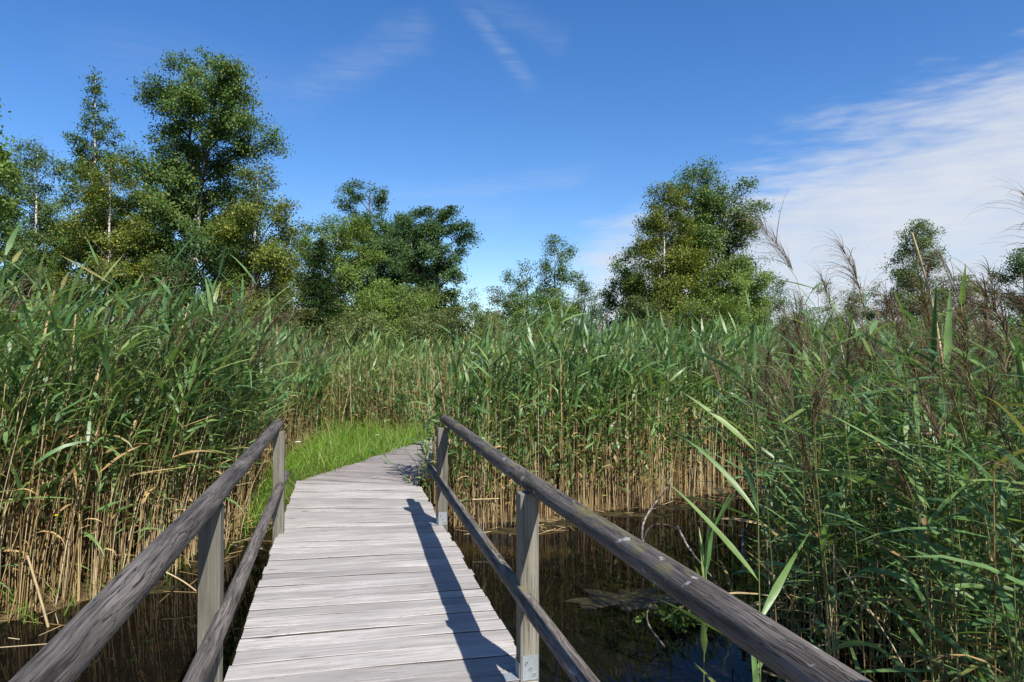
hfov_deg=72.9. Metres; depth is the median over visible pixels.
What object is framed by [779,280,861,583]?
reed
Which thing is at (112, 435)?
reed
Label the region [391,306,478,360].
willow shrub
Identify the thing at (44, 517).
reed
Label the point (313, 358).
reed
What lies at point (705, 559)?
reed
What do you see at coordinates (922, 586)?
reed
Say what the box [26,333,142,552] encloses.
reed
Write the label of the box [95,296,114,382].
dead reed stalk
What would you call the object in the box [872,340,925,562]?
reed
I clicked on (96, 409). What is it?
reed
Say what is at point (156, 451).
reed
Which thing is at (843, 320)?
reed
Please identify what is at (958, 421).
reed
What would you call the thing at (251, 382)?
reed
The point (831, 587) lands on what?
reed
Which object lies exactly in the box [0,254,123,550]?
reed
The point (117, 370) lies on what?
reed
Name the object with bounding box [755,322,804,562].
reed
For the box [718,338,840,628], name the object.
reed
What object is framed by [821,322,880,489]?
reed
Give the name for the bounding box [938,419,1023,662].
reed
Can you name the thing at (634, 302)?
willow shrub
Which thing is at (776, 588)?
reed
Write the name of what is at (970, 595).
reed
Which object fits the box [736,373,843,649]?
reed
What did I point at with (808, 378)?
reed
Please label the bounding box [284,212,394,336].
birch tree
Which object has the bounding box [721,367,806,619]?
reed
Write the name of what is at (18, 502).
reed
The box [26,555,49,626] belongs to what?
dead reed stalk
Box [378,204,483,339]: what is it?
alder tree
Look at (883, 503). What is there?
reed
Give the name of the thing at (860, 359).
reed
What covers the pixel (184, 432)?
reed
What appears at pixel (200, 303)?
reed
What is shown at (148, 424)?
reed
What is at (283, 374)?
reed
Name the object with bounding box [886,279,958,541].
reed
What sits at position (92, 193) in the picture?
birch tree
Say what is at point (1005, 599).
reed
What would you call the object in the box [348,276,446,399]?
willow shrub
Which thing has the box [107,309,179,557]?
reed
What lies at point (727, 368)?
reed
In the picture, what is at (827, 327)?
reed
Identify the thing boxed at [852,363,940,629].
reed
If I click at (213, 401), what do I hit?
reed
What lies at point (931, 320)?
reed
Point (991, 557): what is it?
reed
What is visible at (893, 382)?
reed
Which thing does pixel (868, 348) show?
reed
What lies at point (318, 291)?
spruce tree
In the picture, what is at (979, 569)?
reed
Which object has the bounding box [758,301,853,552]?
reed
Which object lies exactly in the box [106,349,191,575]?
reed
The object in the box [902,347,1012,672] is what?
reed
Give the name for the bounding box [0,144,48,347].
birch tree
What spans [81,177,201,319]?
leafy tree
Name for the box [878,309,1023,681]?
reed
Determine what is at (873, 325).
reed
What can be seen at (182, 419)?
reed
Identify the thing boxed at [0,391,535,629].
grass
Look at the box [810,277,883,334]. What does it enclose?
willow shrub
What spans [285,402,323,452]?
reed
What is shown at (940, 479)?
reed
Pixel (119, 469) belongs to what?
reed
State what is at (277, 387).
reed
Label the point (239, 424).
reed
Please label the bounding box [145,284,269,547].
reed
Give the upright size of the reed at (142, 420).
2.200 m
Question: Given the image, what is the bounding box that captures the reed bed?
[0,176,1023,681]
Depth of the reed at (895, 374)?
5.43 m
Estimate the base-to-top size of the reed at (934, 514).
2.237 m
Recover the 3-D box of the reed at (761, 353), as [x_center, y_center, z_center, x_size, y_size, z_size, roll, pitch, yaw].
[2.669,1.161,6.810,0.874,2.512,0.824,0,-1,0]
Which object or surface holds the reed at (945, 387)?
in the water
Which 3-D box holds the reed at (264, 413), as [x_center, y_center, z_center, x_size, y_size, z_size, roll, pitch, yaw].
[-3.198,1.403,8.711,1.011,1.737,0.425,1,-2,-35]
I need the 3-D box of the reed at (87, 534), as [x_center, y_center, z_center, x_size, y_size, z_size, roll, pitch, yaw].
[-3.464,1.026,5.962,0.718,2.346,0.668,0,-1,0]
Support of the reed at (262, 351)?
on the water
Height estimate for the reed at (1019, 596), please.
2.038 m
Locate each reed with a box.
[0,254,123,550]
[0,255,62,567]
[0,274,137,534]
[0,318,81,594]
[0,325,41,514]
[0,332,50,575]
[0,345,80,558]
[0,357,98,593]
[1,253,131,599]
[1,283,110,552]
[2,320,96,608]
[5,325,160,592]
[10,280,207,576]
[12,317,124,598]
[18,288,166,601]
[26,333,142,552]
[27,300,176,585]
[28,293,152,593]
[29,311,130,598]
[37,351,140,588]
[38,346,157,598]
[54,252,204,588]
[55,324,143,595]
[58,295,158,570]
[58,318,164,599]
[63,328,192,599]
[91,303,229,591]
[96,309,215,580]
[100,374,151,561]
[101,329,208,557]
[101,345,203,523]
[102,286,227,566]
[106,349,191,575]
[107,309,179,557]
[114,306,187,536]
[114,321,221,563]
[117,303,248,572]
[124,305,242,532]
[127,317,221,539]
[127,332,206,560]
[132,344,192,558]
[132,356,181,518]
[138,376,217,544]
[141,333,227,528]
[142,310,233,550]
[143,300,247,549]
[143,339,200,522]
[144,316,218,541]
[144,318,225,523]
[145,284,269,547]
[147,297,291,545]
[147,321,192,487]
[150,284,290,542]
[154,325,217,522]
[162,310,261,531]
[163,329,230,523]
[174,332,270,472]
[175,358,254,512]
[176,327,252,502]
[178,370,240,508]
[178,379,262,558]
[187,309,297,484]
[191,321,272,554]
[192,296,252,560]
[195,307,289,480]
[197,332,280,537]
[201,354,261,486]
[205,382,291,461]
[209,324,299,511]
[210,363,268,474]
[212,298,264,481]
[213,305,271,481]
[215,336,273,495]
[215,375,269,480]
[223,390,295,463]
[225,334,337,532]
[225,351,277,476]
[237,321,311,443]
[238,357,293,532]
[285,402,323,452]
[367,447,413,482]
[372,411,429,501]
[392,398,430,456]
[653,343,828,681]
[657,327,813,681]
[664,333,774,667]
[683,345,778,589]
[695,493,734,681]
[710,329,832,625]
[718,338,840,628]
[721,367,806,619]
[722,387,825,628]
[723,195,832,623]
[731,329,824,639]
[736,313,856,644]
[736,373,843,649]
[738,353,783,531]
[739,340,814,554]
[739,395,923,676]
[747,371,878,657]
[749,307,809,552]
[751,335,810,513]
[752,293,857,613]
[753,357,844,602]
[754,327,915,652]
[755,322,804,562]
[758,239,955,681]
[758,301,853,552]
[758,328,864,656]
[759,347,904,658]
[759,411,887,681]
[760,362,805,563]
[761,362,921,680]
[764,301,831,533]
[764,310,818,499]
[764,315,856,584]
[765,342,920,660]
[770,310,846,555]
[775,286,863,601]
[776,325,837,555]
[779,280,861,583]
[779,312,901,657]
[780,325,818,493]
[783,348,837,566]
[794,261,869,546]
[794,364,1020,681]
[797,323,890,595]
[801,337,884,552]
[807,286,881,533]
[808,324,855,533]
[809,319,873,528]
[810,351,912,680]
[813,365,902,612]
[814,229,938,661]
[816,262,1005,681]
[816,310,882,529]
[819,280,972,672]
[819,337,863,518]
[820,383,1023,679]
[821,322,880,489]
[821,380,889,620]
[823,289,952,643]
[826,435,932,681]
[828,281,1003,681]
[830,330,923,625]
[836,296,928,633]
[841,347,905,520]
[843,324,895,527]
[851,297,947,655]
[852,325,902,578]
[852,331,993,681]
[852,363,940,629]
[853,323,954,627]
[855,322,919,546]
[856,250,959,635]
[856,449,1015,681]
[858,306,992,671]
[859,282,909,555]
[859,341,938,549]
[862,296,974,584]
[862,307,956,678]
[863,341,926,607]
[863,366,999,681]
[864,279,1023,639]
[868,296,935,584]
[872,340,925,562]
[876,332,964,644]
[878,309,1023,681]
[878,327,1023,676]
[878,345,1023,681]
[880,291,956,531]
[880,339,1010,653]
[882,337,1023,681]
[882,415,1023,681]
[883,287,1023,681]
[884,394,947,623]
[885,302,1018,641]
[885,396,957,681]
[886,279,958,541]
[887,341,937,513]
[890,462,1022,681]
[891,323,944,577]
[892,367,1019,681]
[894,289,1022,681]
[897,215,1020,681]
[898,299,1008,641]
[898,368,1020,640]
[900,558,1023,655]
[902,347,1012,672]
[903,363,969,628]
[905,323,1023,681]
[906,423,1023,681]
[907,292,946,479]
[908,442,1006,677]
[909,350,1023,681]
[912,431,1023,675]
[916,369,1022,666]
[921,468,1023,675]
[923,257,1023,681]
[923,516,1023,681]
[926,282,1023,638]
[926,306,1023,577]
[926,329,1008,654]
[933,338,1022,681]
[934,290,1023,609]
[937,271,1019,620]
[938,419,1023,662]
[939,273,997,555]
[943,297,1023,616]
[947,319,1023,665]
[958,269,1023,634]
[964,261,1023,631]
[1011,588,1023,681]
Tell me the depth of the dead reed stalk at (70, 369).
5.69 m
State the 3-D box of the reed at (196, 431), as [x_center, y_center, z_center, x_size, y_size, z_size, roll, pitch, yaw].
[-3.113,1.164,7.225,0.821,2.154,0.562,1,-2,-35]
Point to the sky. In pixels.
(538, 119)
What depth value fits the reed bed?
7.08 m
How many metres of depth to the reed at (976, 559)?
3.24 m
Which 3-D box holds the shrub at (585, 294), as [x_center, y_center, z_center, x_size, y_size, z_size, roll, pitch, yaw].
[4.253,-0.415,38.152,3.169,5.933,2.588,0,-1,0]
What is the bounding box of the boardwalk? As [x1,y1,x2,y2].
[302,417,536,484]
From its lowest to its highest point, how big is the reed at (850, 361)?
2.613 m
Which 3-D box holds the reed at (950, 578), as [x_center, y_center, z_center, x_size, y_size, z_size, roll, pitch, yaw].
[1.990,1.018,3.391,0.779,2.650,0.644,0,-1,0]
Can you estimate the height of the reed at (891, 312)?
2.776 m
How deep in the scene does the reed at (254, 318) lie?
7.60 m
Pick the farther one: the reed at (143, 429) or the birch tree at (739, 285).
the birch tree at (739, 285)
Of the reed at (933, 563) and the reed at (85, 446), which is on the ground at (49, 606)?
the reed at (85, 446)
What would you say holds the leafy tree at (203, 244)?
on the ground at (49, 606)
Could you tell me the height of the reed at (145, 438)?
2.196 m
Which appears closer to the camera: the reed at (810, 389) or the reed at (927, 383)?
the reed at (927, 383)
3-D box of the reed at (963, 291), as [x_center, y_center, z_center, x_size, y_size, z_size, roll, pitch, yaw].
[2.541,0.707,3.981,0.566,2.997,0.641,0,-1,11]
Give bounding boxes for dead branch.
[641,477,671,540]
[643,523,693,552]
[646,599,665,647]
[676,526,717,585]
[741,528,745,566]
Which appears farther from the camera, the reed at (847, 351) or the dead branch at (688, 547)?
the dead branch at (688, 547)
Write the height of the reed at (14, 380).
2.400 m
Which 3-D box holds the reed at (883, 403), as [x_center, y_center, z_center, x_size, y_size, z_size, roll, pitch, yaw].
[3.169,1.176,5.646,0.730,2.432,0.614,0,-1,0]
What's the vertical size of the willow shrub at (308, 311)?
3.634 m
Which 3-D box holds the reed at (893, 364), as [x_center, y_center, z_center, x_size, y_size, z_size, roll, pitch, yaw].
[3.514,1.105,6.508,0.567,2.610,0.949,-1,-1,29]
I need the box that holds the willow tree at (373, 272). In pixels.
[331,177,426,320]
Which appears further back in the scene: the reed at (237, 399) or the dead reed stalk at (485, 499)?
the dead reed stalk at (485, 499)
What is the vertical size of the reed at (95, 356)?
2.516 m
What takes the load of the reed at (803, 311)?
in the water
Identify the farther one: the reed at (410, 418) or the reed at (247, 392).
the reed at (410, 418)
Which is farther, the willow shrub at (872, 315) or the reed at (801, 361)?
the willow shrub at (872, 315)
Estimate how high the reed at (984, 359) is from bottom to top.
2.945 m
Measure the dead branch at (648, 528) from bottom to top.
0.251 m
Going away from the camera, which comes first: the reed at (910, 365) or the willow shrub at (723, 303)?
the reed at (910, 365)
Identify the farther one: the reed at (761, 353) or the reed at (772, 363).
the reed at (772, 363)
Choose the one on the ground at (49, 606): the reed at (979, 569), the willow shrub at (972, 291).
the willow shrub at (972, 291)
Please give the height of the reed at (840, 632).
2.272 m
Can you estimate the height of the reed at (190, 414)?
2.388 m
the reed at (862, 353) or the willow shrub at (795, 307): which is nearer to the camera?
the reed at (862, 353)
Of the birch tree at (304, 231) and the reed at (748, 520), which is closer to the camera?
the reed at (748, 520)
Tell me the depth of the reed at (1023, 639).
2.04 m
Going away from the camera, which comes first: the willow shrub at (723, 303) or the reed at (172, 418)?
the reed at (172, 418)
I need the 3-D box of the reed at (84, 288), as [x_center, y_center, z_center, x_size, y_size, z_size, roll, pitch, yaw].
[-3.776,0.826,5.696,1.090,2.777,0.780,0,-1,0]
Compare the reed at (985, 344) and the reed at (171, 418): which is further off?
the reed at (171, 418)
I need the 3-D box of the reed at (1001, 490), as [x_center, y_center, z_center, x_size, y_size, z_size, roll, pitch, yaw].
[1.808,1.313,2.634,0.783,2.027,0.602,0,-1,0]
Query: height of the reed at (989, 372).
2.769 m
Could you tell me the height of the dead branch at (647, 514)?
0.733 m
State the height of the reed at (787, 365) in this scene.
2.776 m
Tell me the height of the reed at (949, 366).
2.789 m
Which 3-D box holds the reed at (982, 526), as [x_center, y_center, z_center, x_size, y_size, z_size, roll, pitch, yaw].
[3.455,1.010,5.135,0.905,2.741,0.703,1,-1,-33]
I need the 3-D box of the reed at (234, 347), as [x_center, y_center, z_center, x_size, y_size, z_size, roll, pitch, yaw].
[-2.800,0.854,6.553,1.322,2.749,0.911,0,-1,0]
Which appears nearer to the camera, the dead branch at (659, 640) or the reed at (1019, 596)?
the reed at (1019, 596)
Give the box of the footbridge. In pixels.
[8,414,871,681]
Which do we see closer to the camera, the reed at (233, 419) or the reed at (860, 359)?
the reed at (860, 359)
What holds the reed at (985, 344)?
in the water
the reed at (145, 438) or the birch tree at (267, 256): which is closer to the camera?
the reed at (145, 438)
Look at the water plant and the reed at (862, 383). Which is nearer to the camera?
the water plant
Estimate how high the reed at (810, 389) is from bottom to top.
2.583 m
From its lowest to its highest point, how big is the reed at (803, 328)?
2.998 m
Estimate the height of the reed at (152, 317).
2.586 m
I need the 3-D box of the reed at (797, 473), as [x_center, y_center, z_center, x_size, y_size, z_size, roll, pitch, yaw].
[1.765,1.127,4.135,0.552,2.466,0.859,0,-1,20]
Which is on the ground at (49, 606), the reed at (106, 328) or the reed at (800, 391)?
the reed at (106, 328)
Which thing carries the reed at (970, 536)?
in the water
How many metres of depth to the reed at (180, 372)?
6.62 m
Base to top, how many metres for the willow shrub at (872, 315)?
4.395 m
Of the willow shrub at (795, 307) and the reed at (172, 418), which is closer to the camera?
the reed at (172, 418)
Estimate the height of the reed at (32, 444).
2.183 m
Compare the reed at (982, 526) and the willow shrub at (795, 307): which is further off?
the willow shrub at (795, 307)
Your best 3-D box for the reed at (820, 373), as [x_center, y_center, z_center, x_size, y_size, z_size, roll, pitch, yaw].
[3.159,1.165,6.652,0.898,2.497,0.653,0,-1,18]
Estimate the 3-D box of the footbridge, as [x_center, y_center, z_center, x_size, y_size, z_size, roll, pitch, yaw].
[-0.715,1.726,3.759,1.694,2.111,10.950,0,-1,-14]
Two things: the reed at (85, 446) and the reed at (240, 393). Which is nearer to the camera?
the reed at (85, 446)
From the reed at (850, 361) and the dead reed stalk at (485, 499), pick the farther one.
the dead reed stalk at (485, 499)
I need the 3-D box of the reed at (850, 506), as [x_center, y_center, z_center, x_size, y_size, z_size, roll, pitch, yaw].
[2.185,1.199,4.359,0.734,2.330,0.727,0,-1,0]
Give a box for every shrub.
[175,292,229,336]
[227,298,309,349]
[275,303,323,342]
[304,309,397,375]
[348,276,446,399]
[355,312,417,356]
[377,309,457,377]
[389,285,471,341]
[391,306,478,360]
[444,287,490,339]
[464,286,517,386]
[466,312,510,349]
[494,307,562,356]
[504,287,586,343]
[564,280,607,380]
[610,295,683,342]
[677,287,754,379]
[733,271,795,343]
[773,294,813,327]
[785,306,860,334]
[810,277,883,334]
[837,299,921,340]
[931,272,1002,330]
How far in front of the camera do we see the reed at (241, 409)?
7.50 m
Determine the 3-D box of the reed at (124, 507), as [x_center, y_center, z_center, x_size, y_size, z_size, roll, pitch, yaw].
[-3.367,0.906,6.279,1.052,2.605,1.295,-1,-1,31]
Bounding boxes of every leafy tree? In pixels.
[3,210,101,330]
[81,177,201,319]
[142,217,289,325]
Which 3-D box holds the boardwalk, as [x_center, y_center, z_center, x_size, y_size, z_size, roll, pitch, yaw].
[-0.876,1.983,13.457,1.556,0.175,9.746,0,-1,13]
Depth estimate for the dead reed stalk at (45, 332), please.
5.60 m
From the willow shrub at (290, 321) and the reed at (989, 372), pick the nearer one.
the reed at (989, 372)
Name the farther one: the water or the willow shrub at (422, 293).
the willow shrub at (422, 293)
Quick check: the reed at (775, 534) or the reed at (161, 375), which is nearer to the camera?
the reed at (775, 534)
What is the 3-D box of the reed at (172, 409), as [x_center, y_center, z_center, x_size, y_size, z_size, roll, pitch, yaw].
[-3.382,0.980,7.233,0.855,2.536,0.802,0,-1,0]
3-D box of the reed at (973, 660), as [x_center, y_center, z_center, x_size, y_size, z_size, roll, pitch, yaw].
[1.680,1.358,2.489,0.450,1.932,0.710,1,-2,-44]
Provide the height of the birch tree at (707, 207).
11.196 m
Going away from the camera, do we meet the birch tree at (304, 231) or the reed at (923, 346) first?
the reed at (923, 346)
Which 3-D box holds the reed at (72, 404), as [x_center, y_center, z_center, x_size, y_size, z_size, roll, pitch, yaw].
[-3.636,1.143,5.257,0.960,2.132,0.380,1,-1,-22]
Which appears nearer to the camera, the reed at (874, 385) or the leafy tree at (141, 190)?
the reed at (874, 385)
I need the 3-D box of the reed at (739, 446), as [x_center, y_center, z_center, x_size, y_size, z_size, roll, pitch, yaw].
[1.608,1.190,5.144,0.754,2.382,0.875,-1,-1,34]
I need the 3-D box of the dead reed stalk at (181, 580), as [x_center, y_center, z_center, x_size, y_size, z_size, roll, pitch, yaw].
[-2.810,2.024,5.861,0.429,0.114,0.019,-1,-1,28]
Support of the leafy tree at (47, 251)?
on the ground at (49, 606)
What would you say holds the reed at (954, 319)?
in the water
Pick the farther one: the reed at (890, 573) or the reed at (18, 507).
the reed at (18, 507)
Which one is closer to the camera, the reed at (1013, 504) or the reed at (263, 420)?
the reed at (1013, 504)
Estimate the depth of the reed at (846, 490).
5.28 m
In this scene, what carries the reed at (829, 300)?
in the water
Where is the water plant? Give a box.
[634,604,713,633]
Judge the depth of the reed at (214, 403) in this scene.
7.29 m
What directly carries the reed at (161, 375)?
on the ground at (49, 606)
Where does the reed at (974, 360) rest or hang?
in the water
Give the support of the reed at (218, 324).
in the water
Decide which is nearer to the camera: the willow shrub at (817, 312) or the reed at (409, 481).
the reed at (409, 481)
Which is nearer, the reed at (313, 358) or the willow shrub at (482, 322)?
the reed at (313, 358)
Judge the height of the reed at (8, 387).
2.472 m
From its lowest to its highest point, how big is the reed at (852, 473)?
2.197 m
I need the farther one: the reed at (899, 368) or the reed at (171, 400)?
the reed at (171, 400)
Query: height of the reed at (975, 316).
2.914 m
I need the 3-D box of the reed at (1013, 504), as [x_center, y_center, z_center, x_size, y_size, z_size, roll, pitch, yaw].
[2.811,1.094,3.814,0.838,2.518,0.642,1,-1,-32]
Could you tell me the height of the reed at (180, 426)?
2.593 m
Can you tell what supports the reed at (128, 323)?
on the ground at (49, 606)
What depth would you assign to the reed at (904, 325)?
5.39 m
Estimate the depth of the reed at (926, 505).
5.04 m
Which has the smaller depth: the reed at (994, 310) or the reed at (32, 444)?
the reed at (994, 310)
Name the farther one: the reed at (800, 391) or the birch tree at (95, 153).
the birch tree at (95, 153)
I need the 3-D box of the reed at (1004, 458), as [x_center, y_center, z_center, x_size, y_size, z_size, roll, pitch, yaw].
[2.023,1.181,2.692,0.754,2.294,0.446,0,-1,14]
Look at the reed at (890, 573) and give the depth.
3.03 m
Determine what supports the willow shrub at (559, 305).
on the ground at (49, 606)
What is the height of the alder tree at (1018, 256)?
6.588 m
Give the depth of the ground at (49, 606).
8.77 m
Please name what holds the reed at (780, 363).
in the water
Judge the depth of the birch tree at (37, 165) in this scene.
30.05 m
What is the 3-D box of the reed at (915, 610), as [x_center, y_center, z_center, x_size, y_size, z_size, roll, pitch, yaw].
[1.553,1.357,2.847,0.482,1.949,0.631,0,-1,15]
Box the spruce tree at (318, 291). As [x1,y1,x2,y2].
[284,235,363,347]
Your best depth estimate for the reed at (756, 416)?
7.52 m
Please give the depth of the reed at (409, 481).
8.89 m
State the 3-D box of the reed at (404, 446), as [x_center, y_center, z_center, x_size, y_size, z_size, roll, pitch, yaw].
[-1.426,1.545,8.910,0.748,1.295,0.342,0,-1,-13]
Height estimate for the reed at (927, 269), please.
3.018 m
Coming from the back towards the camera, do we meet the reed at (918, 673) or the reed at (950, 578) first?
the reed at (918, 673)
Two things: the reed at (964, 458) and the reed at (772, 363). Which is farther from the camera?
the reed at (772, 363)
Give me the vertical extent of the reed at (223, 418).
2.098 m
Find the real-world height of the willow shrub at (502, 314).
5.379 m
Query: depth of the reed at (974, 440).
3.01 m
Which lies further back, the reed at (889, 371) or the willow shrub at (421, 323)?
the willow shrub at (421, 323)
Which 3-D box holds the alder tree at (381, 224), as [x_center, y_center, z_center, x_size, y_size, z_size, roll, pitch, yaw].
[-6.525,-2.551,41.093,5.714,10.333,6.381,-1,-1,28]
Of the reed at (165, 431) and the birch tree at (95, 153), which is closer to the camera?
the reed at (165, 431)
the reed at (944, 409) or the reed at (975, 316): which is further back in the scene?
the reed at (975, 316)
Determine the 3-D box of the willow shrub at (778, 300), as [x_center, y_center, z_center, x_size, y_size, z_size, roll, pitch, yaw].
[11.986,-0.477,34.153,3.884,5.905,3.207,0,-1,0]
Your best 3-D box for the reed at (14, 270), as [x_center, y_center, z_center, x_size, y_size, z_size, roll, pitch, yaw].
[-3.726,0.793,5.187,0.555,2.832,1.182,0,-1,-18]
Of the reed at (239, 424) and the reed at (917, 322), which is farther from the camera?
the reed at (239, 424)
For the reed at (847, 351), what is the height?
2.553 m
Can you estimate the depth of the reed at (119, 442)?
6.10 m
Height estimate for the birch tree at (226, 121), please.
14.925 m
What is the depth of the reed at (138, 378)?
5.97 m
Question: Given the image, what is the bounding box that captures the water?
[0,483,1023,681]
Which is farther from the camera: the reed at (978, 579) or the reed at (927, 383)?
the reed at (927, 383)
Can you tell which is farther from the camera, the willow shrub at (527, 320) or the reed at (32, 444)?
the willow shrub at (527, 320)
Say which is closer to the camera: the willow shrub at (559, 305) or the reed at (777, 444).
the reed at (777, 444)
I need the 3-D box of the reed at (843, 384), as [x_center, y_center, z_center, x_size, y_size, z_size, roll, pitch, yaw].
[1.933,1.138,4.267,0.653,2.448,0.868,1,-1,-24]
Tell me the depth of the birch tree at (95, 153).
27.82 m
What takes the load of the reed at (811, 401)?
in the water
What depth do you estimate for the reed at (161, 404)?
6.79 m
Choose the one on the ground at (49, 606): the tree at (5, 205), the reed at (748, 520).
the tree at (5, 205)
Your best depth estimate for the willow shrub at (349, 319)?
22.93 m
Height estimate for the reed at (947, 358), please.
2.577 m
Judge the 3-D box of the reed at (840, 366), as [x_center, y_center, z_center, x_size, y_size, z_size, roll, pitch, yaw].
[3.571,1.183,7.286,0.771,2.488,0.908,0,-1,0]
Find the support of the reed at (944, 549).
in the water
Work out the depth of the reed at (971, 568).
2.81 m
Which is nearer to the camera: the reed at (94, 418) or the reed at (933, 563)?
the reed at (933, 563)
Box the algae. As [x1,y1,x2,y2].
[149,505,721,611]
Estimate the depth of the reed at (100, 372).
6.15 m
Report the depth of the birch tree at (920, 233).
31.51 m
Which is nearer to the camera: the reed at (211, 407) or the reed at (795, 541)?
the reed at (795, 541)
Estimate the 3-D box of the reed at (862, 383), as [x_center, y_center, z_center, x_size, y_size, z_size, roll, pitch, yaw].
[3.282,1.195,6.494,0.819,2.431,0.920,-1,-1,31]
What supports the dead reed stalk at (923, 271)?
attached to the reed at (963, 291)
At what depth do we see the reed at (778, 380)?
5.68 m
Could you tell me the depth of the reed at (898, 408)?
6.34 m
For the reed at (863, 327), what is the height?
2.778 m
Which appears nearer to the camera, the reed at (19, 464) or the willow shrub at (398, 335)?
the reed at (19, 464)
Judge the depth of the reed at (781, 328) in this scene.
7.68 m
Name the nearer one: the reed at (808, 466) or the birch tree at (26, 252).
the reed at (808, 466)
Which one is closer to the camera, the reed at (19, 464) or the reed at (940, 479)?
the reed at (940, 479)
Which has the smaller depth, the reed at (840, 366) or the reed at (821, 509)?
the reed at (821, 509)
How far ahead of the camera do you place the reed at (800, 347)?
4.84 m
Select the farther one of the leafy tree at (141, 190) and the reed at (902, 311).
the leafy tree at (141, 190)
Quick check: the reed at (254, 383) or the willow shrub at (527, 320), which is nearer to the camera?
the reed at (254, 383)
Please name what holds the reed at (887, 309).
in the water
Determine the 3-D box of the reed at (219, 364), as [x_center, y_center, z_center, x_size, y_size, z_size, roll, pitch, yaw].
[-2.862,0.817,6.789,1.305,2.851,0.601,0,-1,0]
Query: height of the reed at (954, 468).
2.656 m
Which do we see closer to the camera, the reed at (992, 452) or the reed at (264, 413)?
the reed at (992, 452)
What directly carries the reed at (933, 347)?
in the water
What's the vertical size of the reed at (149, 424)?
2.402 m
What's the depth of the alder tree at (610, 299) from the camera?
32.08 m
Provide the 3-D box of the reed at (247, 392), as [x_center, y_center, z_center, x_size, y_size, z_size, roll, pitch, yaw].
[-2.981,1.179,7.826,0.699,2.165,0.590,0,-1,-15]
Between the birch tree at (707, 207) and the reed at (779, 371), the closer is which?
the reed at (779, 371)
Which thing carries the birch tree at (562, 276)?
on the ground at (49, 606)
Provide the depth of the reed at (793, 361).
4.86 m
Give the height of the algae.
0.022 m
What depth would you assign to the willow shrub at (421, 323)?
24.53 m
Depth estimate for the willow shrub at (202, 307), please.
24.47 m
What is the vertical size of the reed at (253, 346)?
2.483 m
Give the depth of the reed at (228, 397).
6.81 m
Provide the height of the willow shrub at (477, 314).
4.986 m
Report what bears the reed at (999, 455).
in the water
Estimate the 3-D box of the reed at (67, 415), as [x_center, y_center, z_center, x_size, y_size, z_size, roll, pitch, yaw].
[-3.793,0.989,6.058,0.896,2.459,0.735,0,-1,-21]
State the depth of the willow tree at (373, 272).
41.59 m
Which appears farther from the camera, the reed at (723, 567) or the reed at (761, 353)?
the reed at (761, 353)
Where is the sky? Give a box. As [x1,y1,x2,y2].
[0,0,1023,339]
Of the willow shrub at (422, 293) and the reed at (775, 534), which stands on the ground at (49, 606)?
the willow shrub at (422, 293)
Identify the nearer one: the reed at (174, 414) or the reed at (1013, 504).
the reed at (1013, 504)
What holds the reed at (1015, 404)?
in the water
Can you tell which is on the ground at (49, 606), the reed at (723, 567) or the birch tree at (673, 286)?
the birch tree at (673, 286)
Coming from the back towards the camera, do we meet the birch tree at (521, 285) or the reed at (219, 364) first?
the birch tree at (521, 285)
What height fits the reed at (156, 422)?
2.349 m
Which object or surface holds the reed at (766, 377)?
in the water
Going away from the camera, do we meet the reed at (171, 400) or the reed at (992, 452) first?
the reed at (992, 452)
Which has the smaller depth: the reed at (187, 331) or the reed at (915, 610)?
the reed at (915, 610)
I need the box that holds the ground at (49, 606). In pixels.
[0,365,833,622]
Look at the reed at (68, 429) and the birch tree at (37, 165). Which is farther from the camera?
the birch tree at (37, 165)
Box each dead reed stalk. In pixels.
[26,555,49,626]
[31,290,55,404]
[66,305,76,393]
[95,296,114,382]
[166,572,196,590]
[472,498,498,499]
[911,232,946,380]
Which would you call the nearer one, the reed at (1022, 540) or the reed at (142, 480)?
the reed at (1022, 540)
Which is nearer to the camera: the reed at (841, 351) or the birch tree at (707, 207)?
the reed at (841, 351)
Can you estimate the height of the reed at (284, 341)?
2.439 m
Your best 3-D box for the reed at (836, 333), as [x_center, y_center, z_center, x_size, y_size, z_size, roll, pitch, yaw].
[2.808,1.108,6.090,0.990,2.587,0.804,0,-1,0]
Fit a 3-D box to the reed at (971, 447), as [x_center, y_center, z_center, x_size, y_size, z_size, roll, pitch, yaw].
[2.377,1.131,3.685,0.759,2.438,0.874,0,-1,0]
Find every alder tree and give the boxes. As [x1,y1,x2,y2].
[352,210,449,323]
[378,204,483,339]
[594,246,657,339]
[983,247,1023,344]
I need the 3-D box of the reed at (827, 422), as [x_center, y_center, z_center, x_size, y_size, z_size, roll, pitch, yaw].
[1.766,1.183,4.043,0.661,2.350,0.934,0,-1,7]
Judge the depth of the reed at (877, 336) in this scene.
4.99 m
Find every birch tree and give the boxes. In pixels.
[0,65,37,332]
[0,133,89,340]
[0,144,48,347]
[25,152,171,361]
[32,62,150,332]
[83,45,295,327]
[193,158,311,337]
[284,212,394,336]
[284,226,321,315]
[486,258,558,334]
[522,233,587,335]
[613,177,735,341]
[641,153,780,340]
[710,252,778,336]
[876,218,954,335]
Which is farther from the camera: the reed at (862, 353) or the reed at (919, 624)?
the reed at (862, 353)

